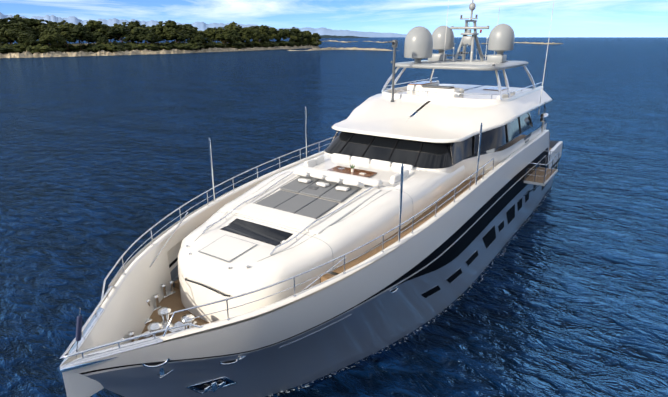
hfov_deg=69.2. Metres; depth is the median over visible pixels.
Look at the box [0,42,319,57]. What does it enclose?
island ground
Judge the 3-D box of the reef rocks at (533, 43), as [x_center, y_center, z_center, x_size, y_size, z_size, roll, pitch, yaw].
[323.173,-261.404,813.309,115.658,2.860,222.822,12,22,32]
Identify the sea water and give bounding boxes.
[0,37,667,396]
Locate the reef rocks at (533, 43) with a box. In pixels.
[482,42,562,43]
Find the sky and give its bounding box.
[0,0,667,36]
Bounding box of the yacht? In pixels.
[59,0,562,396]
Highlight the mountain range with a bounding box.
[0,12,406,36]
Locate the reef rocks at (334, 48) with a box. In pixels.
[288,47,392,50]
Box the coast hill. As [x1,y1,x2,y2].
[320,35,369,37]
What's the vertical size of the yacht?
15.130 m
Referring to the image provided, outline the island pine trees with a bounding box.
[0,14,321,50]
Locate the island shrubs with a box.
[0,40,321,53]
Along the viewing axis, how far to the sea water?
33.31 m
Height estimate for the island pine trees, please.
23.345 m

